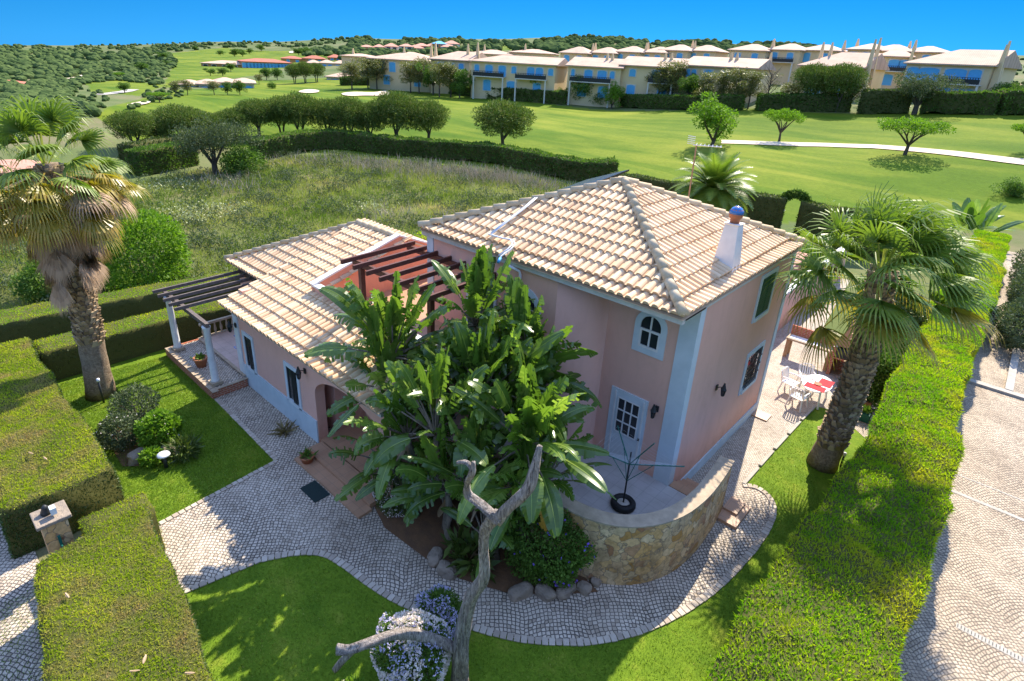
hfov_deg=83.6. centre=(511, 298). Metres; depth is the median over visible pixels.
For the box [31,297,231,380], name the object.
clipped hedge
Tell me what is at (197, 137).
field tree
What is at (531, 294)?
window
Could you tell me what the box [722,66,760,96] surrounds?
airy tree
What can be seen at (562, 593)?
edging rock
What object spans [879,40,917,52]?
hipped house
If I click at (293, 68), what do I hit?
umbrella pine
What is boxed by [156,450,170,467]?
garden light
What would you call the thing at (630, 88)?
window
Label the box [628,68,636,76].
window
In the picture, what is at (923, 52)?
hipped house
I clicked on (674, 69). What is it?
airy tree
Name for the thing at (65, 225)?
fan palm
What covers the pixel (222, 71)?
round tree
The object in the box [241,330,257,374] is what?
window
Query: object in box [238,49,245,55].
round tree
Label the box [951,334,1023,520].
driveway strip
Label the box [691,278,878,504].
patio
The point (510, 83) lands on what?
window
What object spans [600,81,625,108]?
bright tree
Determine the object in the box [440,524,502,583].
broadleaf plant
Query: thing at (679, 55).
window
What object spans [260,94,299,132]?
umbrella pine
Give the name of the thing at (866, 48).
hipped house
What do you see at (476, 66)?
window
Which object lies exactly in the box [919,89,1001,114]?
apartment hedge
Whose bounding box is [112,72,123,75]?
spreading tree
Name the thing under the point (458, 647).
dead tree
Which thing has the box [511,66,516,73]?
window
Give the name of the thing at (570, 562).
bush
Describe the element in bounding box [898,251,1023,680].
driveway
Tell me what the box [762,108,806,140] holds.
spreading tree
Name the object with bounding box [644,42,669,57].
hipped house
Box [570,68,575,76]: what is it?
window
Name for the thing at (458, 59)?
apartment house
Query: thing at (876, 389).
side shrub
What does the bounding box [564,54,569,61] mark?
window
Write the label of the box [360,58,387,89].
airy tree
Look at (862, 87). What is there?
airy tree
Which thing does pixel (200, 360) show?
flower pot
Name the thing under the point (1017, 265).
drive shrub
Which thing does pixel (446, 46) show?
hill villa
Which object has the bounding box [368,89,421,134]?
umbrella pine
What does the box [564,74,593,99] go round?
round tree
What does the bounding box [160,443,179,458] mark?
plant
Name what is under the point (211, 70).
round tree
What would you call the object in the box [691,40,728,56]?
hipped house
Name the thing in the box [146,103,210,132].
umbrella pine
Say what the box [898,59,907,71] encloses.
window
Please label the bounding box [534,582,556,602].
edging rock
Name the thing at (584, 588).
edging rock
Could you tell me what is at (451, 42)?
hill villa
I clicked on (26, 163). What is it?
white house
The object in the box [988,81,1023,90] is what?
round bush
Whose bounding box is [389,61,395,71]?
window
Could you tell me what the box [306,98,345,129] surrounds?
umbrella pine
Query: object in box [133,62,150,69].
round tree
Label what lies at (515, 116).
umbrella pine
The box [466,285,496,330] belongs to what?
terrace door
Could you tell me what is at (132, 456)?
boulder
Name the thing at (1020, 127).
spreading tree
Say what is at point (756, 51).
hipped house
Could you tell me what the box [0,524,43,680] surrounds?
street
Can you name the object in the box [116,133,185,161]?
field hedge
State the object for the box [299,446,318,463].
flower pot
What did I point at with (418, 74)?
airy tree
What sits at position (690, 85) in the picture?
round tree
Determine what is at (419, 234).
side hedge
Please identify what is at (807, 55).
window
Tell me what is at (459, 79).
round tree
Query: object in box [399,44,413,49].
hill villa
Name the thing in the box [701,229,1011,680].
long hedge
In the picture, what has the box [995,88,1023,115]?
apartment hedge
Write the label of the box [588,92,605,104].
round bush
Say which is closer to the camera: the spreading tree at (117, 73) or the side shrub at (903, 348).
the side shrub at (903, 348)
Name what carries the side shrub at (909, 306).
on the hills
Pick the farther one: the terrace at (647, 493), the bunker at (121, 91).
the bunker at (121, 91)
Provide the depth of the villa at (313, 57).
334.84 m
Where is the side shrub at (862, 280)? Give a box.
[851,273,914,309]
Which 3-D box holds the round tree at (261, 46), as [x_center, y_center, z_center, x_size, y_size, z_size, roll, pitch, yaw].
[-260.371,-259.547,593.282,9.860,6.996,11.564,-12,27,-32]
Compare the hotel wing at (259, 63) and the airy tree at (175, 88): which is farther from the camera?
the hotel wing at (259, 63)
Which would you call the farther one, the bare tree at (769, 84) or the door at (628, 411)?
the bare tree at (769, 84)
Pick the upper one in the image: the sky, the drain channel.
the sky
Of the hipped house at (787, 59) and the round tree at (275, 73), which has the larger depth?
the round tree at (275, 73)
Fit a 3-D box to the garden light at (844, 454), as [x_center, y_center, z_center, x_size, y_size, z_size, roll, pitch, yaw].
[9.820,4.778,17.012,0.100,0.520,0.100,22,29,37]
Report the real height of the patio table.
0.725 m
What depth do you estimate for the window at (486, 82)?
118.58 m
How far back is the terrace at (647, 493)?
14.77 m
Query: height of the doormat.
0.022 m
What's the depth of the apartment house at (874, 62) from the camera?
102.16 m
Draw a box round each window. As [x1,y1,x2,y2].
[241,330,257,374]
[242,62,247,67]
[283,360,302,409]
[383,74,390,84]
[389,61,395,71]
[458,63,464,68]
[474,64,479,71]
[482,79,491,90]
[485,64,493,76]
[498,65,506,76]
[506,80,516,87]
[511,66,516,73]
[526,66,534,74]
[528,289,540,333]
[532,82,541,89]
[535,67,543,79]
[547,68,553,75]
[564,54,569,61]
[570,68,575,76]
[576,84,586,96]
[584,69,593,81]
[596,70,607,82]
[597,85,607,97]
[609,71,615,78]
[625,84,635,93]
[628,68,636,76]
[631,312,667,360]
[676,52,682,57]
[685,68,691,76]
[702,69,713,79]
[738,340,765,395]
[751,53,758,57]
[751,266,779,323]
[786,52,794,62]
[802,52,811,62]
[882,74,893,85]
[887,59,900,66]
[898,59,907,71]
[905,66,920,80]
[917,67,941,81]
[943,67,968,83]
[954,88,974,90]
[966,68,984,84]
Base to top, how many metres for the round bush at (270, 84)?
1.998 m
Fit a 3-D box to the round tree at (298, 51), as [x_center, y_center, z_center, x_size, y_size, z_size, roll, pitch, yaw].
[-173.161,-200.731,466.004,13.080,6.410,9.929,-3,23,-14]
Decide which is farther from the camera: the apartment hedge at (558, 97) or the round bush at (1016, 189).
the apartment hedge at (558, 97)
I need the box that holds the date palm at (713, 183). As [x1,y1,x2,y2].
[670,147,759,216]
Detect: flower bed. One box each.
[114,414,183,465]
[374,474,597,593]
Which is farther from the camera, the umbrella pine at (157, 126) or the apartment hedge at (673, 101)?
the apartment hedge at (673, 101)
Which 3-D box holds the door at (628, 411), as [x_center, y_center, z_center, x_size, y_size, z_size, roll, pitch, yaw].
[3.027,3.483,15.408,1.100,2.150,0.110,22,29,37]
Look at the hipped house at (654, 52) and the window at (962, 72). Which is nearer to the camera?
the window at (962, 72)
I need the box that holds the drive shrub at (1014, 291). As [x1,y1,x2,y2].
[1004,268,1023,322]
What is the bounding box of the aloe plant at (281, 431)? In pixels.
[266,418,298,438]
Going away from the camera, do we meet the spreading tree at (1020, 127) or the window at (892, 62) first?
the spreading tree at (1020, 127)
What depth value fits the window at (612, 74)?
109.75 m
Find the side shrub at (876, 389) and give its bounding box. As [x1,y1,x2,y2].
[869,341,901,402]
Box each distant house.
[339,48,372,76]
[479,44,511,56]
[508,44,559,57]
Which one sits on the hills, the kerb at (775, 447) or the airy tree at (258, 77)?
the airy tree at (258, 77)
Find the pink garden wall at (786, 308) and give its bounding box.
[777,247,846,331]
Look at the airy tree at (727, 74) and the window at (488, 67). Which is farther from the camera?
the window at (488, 67)
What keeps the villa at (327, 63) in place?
on the hills
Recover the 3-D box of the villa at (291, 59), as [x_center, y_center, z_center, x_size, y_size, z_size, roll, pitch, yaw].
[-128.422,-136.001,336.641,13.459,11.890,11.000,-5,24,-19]
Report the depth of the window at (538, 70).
114.09 m
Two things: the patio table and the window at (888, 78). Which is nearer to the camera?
the patio table
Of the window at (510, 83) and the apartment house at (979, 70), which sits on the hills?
the apartment house at (979, 70)
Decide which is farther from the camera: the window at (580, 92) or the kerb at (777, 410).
the window at (580, 92)
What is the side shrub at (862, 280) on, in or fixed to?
on the hills
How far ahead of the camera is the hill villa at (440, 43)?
481.77 m
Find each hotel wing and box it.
[200,60,241,67]
[237,58,292,67]
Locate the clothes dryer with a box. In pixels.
[599,425,684,513]
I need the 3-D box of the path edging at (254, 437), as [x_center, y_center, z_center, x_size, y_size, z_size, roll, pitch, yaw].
[-7.927,4.311,16.525,2.444,0.036,5.591,-2,23,-13]
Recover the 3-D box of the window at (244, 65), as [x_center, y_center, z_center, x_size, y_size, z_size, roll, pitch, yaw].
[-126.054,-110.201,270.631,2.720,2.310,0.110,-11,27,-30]
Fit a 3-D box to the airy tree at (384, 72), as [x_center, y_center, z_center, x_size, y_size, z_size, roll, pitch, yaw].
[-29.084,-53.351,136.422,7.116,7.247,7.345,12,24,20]
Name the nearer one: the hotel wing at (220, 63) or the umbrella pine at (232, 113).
the umbrella pine at (232, 113)
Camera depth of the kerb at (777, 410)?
19.74 m
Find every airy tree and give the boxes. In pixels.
[163,80,182,93]
[177,80,196,94]
[203,80,221,94]
[254,74,264,80]
[336,61,367,89]
[350,57,372,88]
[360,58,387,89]
[371,58,392,81]
[399,56,431,92]
[399,60,425,92]
[427,61,454,96]
[436,63,464,96]
[645,68,674,94]
[656,59,688,94]
[691,70,727,95]
[702,67,742,94]
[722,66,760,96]
[733,69,767,108]
[772,82,799,93]
[813,78,838,94]
[842,78,870,102]
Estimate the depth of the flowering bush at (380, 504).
14.17 m
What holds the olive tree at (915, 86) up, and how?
on the hills
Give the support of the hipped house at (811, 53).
on the hills
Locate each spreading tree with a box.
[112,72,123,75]
[146,91,169,101]
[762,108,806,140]
[877,115,957,154]
[1011,123,1023,133]
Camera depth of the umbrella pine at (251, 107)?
63.87 m
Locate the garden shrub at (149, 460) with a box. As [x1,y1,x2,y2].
[135,445,163,469]
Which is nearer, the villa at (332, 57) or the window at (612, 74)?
the window at (612, 74)
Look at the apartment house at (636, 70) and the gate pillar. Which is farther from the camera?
the apartment house at (636, 70)
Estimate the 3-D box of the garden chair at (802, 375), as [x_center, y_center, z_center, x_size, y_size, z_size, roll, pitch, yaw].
[10.824,2.918,21.064,0.584,0.894,0.636,8,23,11]
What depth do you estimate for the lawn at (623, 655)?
11.97 m
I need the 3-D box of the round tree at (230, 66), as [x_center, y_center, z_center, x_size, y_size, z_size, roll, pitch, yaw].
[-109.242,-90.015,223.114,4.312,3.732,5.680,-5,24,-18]
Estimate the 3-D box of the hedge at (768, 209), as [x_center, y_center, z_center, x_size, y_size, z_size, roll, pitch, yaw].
[12.932,-6.848,41.831,12.892,3.425,1.861,16,26,28]
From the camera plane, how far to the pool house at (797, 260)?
28.23 m
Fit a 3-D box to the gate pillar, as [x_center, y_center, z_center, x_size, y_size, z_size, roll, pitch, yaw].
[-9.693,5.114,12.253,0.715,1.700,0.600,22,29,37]
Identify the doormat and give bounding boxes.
[300,480,329,502]
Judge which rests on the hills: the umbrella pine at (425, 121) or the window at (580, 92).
the umbrella pine at (425, 121)
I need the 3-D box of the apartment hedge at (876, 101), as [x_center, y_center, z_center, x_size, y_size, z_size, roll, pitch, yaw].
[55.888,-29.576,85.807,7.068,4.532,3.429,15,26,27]
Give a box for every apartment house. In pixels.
[365,42,437,91]
[427,42,486,93]
[468,55,567,102]
[565,53,624,107]
[618,52,687,106]
[680,52,775,102]
[797,38,889,99]
[881,41,916,88]
[900,41,1021,97]
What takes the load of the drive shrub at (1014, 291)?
on the driveway
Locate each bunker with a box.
[101,89,138,94]
[299,89,318,92]
[342,91,388,95]
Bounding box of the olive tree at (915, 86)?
[893,68,969,113]
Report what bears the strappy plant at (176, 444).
on the flower bed at (122, 462)
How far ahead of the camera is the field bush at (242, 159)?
49.59 m
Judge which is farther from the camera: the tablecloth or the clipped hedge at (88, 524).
the tablecloth
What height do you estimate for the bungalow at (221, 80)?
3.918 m
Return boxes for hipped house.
[558,43,593,77]
[590,43,619,58]
[615,42,647,58]
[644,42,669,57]
[658,41,695,58]
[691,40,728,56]
[727,40,773,58]
[767,39,805,84]
[802,40,846,62]
[845,39,882,52]
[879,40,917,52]
[908,41,950,59]
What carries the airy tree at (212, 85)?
on the hills
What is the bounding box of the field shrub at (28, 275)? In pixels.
[6,260,50,302]
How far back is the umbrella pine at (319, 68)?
154.10 m
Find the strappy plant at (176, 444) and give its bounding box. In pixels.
[161,432,204,464]
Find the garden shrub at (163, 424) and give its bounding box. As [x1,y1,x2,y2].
[131,407,184,447]
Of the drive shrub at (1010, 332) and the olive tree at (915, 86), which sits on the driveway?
the drive shrub at (1010, 332)
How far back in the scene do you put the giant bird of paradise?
12.75 m
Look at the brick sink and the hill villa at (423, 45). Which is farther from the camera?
the hill villa at (423, 45)
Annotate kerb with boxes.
[742,405,815,483]
[760,397,793,423]
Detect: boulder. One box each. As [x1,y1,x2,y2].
[127,447,145,466]
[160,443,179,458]
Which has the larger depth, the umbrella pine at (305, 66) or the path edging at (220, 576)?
the umbrella pine at (305, 66)
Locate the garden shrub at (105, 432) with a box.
[94,410,139,451]
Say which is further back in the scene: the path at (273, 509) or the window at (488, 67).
the window at (488, 67)
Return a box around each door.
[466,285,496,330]
[604,385,648,469]
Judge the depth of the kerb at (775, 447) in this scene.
17.79 m
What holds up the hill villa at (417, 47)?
on the hills
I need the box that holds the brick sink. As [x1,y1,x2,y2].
[782,324,836,370]
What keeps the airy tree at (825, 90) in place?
on the hills
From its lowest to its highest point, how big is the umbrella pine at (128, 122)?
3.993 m
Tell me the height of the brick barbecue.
2.450 m
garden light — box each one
[96,378,104,402]
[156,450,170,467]
[840,452,846,466]
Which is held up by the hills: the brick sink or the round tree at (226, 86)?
the round tree at (226, 86)
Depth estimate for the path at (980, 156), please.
63.54 m
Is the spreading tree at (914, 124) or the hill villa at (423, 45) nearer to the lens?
the spreading tree at (914, 124)
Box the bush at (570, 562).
[500,507,597,588]
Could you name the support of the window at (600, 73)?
in the apartment house at (599, 73)
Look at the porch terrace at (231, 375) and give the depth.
20.25 m
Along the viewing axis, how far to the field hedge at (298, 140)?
61.47 m
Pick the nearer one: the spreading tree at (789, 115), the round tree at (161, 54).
the spreading tree at (789, 115)
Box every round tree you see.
[116,82,130,92]
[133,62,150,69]
[155,52,171,57]
[202,68,219,75]
[216,68,229,75]
[221,81,234,94]
[225,63,235,70]
[228,49,241,55]
[232,80,246,92]
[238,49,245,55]
[256,44,264,50]
[259,67,271,79]
[270,67,283,79]
[292,47,306,54]
[415,62,440,94]
[450,68,474,97]
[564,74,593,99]
[677,72,701,94]
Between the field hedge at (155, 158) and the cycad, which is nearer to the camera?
the cycad
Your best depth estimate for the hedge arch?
38.15 m
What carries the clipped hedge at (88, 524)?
on the lawn at (623, 655)
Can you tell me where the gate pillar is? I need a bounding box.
[29,500,73,554]
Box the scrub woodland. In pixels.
[0,33,1023,121]
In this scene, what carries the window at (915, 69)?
in the apartment house at (979, 70)
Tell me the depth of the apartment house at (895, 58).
118.19 m
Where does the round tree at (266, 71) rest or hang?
on the hills
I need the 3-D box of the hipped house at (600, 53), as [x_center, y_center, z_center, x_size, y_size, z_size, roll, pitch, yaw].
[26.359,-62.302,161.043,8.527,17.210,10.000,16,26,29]
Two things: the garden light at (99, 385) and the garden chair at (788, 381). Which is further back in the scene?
the garden chair at (788, 381)
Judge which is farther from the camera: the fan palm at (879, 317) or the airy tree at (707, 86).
the airy tree at (707, 86)
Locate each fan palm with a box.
[0,94,155,401]
[763,181,1007,473]
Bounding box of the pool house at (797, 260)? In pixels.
[789,252,807,282]
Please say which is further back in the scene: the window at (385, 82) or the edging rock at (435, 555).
the window at (385, 82)
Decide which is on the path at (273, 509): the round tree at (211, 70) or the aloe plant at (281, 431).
the aloe plant at (281, 431)
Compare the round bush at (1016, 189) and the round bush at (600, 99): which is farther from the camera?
the round bush at (600, 99)
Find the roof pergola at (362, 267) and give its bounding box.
[340,241,499,333]
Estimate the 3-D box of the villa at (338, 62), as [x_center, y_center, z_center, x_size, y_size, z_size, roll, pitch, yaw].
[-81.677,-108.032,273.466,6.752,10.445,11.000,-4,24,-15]
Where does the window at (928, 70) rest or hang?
in the apartment house at (979, 70)
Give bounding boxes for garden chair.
[777,366,801,397]
[785,385,810,412]
[796,363,815,393]
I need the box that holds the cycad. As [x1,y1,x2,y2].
[790,231,842,292]
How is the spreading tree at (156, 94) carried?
on the hills
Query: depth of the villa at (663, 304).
15.66 m
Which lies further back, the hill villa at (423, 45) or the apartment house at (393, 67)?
the hill villa at (423, 45)
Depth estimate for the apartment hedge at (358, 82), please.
143.81 m
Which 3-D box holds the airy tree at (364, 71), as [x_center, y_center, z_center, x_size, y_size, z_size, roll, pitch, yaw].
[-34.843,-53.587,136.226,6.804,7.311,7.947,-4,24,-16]
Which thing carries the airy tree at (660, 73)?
on the hills
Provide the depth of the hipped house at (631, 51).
154.48 m
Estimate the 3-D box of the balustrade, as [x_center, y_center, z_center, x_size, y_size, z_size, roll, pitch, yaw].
[-11.230,1.020,22.334,0.120,0.600,1.750,22,29,37]
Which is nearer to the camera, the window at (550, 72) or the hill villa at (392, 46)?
the window at (550, 72)
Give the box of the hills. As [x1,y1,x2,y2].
[0,37,1023,561]
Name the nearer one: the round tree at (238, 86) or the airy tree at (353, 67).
the round tree at (238, 86)
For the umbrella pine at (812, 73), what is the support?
on the hills
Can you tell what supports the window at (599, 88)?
in the apartment house at (599, 73)
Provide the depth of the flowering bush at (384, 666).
10.01 m
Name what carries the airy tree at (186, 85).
on the hills
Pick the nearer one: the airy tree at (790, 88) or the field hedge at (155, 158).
the field hedge at (155, 158)
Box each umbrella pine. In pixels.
[102,109,156,141]
[139,118,173,136]
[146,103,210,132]
[191,111,227,132]
[211,107,251,139]
[232,98,278,135]
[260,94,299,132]
[271,90,322,129]
[284,63,301,83]
[295,60,314,82]
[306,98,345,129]
[307,62,325,81]
[326,95,365,130]
[349,100,387,132]
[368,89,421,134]
[405,99,450,137]
[471,98,536,143]
[790,61,830,93]
[819,62,872,111]
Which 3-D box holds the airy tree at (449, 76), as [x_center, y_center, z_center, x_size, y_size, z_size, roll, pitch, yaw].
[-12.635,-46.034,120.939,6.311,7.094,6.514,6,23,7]
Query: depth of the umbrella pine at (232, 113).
62.28 m
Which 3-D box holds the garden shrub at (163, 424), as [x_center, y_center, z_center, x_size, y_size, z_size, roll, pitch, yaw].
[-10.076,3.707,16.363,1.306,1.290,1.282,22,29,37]
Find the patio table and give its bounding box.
[799,385,830,409]
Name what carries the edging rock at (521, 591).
on the flower bed at (422, 536)
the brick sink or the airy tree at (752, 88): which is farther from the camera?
the airy tree at (752, 88)
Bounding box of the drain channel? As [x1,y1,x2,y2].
[956,623,1023,662]
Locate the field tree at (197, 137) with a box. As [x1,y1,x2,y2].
[168,112,263,174]
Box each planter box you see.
[859,404,877,423]
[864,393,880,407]
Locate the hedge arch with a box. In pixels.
[779,188,812,203]
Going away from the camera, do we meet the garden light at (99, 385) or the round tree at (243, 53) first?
the garden light at (99, 385)
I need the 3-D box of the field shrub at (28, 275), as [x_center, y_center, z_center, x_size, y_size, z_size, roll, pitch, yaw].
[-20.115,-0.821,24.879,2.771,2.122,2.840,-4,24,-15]
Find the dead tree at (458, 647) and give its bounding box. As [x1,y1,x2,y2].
[332,444,542,680]
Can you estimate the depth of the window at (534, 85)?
115.27 m
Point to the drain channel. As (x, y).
(991, 643)
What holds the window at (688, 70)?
in the apartment house at (697, 65)
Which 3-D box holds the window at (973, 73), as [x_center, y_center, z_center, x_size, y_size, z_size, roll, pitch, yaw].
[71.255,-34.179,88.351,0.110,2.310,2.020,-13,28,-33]
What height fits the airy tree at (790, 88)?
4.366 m
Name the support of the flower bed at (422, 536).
on the path at (273, 509)
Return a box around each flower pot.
[189,352,207,367]
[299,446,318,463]
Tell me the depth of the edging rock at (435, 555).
13.08 m
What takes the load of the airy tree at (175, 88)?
on the hills
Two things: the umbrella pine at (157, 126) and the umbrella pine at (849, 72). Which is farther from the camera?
the umbrella pine at (849, 72)
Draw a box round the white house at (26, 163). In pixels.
[0,159,40,175]
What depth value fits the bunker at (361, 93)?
120.05 m
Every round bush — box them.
[267,81,276,88]
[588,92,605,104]
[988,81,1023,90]
[989,176,1023,197]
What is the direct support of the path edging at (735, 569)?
on the path at (273, 509)
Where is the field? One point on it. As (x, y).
(219, 232)
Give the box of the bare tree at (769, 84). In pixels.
[756,64,783,93]
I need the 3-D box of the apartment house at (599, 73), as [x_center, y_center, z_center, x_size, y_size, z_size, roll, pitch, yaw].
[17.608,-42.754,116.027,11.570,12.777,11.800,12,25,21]
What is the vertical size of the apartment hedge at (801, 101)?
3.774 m
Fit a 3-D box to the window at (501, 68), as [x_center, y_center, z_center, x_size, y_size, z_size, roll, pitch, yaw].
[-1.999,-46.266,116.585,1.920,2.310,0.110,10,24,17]
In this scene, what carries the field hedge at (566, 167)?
on the hills
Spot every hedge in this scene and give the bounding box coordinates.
[0,271,240,342]
[0,336,125,558]
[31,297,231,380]
[33,504,214,680]
[78,491,165,549]
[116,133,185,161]
[122,141,199,176]
[247,127,347,159]
[339,76,470,96]
[343,129,619,180]
[411,231,426,240]
[482,86,567,104]
[610,170,787,234]
[620,93,745,110]
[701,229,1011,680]
[754,91,854,112]
[792,200,942,256]
[856,88,912,113]
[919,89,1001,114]
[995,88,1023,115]
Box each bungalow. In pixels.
[179,79,198,86]
[196,79,219,87]
[213,77,233,87]
[234,78,255,87]
[324,73,349,79]
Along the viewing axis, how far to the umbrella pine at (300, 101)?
64.67 m
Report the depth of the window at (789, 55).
139.31 m
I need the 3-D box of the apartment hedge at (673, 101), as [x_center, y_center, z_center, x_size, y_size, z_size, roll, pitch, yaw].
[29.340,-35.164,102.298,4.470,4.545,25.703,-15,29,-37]
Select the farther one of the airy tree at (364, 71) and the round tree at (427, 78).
the airy tree at (364, 71)
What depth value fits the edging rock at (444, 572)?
12.76 m
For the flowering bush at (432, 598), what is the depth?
11.39 m
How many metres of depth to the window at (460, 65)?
126.26 m
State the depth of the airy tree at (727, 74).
95.77 m
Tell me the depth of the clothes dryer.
13.93 m
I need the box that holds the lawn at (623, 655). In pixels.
[57,349,865,680]
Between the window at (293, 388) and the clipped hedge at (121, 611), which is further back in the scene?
the window at (293, 388)
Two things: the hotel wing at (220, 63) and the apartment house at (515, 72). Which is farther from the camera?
the hotel wing at (220, 63)
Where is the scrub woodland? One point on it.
(52, 66)
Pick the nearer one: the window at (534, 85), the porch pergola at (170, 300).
the porch pergola at (170, 300)
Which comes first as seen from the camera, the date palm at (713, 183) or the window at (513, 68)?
the date palm at (713, 183)
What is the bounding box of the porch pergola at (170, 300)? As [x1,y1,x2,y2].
[152,269,256,386]
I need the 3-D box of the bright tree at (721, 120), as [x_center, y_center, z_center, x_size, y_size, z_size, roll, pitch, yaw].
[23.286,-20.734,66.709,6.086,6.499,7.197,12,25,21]
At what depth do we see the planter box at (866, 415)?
19.28 m
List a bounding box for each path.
[159,385,769,642]
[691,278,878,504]
[721,140,1023,164]
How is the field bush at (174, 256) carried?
on the field
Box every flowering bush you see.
[369,467,406,517]
[370,608,452,680]
[414,583,462,637]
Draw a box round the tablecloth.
[803,374,834,392]
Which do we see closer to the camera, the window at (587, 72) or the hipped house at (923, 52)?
the window at (587, 72)
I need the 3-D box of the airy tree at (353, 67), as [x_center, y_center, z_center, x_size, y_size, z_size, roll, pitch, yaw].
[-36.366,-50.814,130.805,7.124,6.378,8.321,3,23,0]
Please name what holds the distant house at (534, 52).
on the hills
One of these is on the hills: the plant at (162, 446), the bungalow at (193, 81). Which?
the bungalow at (193, 81)
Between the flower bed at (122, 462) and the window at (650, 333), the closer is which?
the window at (650, 333)
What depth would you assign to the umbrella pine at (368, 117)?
66.13 m
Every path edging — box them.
[159,398,277,524]
[183,558,260,592]
[262,483,776,645]
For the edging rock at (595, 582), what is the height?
0.196 m
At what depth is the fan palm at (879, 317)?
14.20 m
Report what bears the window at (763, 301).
in the villa at (663, 304)
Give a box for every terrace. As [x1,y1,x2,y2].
[165,329,247,398]
[450,438,685,514]
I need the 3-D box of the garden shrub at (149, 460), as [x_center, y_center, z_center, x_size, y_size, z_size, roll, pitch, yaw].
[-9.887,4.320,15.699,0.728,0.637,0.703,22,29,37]
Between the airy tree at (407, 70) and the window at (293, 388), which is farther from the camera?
the airy tree at (407, 70)
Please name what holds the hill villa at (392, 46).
on the hills
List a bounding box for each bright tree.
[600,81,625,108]
[687,90,739,145]
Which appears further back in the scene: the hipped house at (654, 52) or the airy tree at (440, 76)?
the hipped house at (654, 52)
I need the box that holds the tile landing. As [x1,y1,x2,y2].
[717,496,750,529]
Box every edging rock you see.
[427,546,443,567]
[436,559,456,580]
[507,581,532,602]
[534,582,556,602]
[556,581,576,599]
[576,580,591,596]
[590,577,601,587]
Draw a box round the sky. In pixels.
[0,0,1023,54]
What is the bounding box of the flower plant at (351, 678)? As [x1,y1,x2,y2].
[343,672,363,680]
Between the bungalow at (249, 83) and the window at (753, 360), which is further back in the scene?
the bungalow at (249, 83)
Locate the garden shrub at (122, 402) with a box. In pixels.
[106,382,160,422]
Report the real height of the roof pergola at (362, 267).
2.325 m
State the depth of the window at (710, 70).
103.08 m
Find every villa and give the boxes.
[217,169,808,518]
[281,56,304,62]
[303,55,326,61]
[319,60,333,65]
[327,54,338,60]
[334,60,341,65]
[384,43,398,49]
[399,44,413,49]
[412,45,422,49]
[416,43,429,47]
[431,41,445,48]
[440,44,456,47]
[445,40,459,46]
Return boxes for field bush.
[99,208,192,290]
[217,144,267,174]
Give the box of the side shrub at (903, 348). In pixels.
[877,334,913,376]
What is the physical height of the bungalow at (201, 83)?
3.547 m
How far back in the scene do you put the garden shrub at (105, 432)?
16.03 m
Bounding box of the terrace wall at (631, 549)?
[489,450,734,584]
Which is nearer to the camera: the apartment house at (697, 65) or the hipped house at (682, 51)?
the apartment house at (697, 65)
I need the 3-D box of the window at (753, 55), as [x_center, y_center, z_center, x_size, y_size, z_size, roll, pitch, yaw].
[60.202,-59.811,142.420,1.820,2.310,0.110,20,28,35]
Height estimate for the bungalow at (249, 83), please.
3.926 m
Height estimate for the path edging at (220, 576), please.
0.035 m
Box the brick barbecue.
[825,320,854,374]
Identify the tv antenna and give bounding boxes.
[687,135,721,196]
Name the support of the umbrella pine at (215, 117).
on the hills
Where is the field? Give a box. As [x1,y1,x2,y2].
[0,158,565,308]
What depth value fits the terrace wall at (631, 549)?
12.69 m
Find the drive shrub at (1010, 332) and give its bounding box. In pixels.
[991,294,1023,349]
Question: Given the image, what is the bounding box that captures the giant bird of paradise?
[304,243,615,577]
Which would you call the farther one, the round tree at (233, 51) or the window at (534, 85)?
the round tree at (233, 51)
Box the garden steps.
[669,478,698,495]
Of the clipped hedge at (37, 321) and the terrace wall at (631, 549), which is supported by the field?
the clipped hedge at (37, 321)
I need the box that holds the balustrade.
[198,315,233,337]
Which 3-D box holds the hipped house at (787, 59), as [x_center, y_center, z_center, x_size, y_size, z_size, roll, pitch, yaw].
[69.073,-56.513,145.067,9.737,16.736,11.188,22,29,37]
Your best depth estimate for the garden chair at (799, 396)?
19.75 m
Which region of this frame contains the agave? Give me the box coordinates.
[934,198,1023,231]
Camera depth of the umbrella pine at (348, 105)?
65.38 m
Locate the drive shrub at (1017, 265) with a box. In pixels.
[1006,248,1023,285]
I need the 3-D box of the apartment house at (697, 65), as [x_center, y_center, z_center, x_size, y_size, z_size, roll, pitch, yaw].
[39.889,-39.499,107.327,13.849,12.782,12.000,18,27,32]
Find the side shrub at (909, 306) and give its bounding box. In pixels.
[888,282,930,345]
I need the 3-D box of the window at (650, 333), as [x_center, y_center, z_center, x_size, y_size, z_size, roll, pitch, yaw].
[3.409,0.847,14.117,0.880,1.200,0.055,22,29,37]

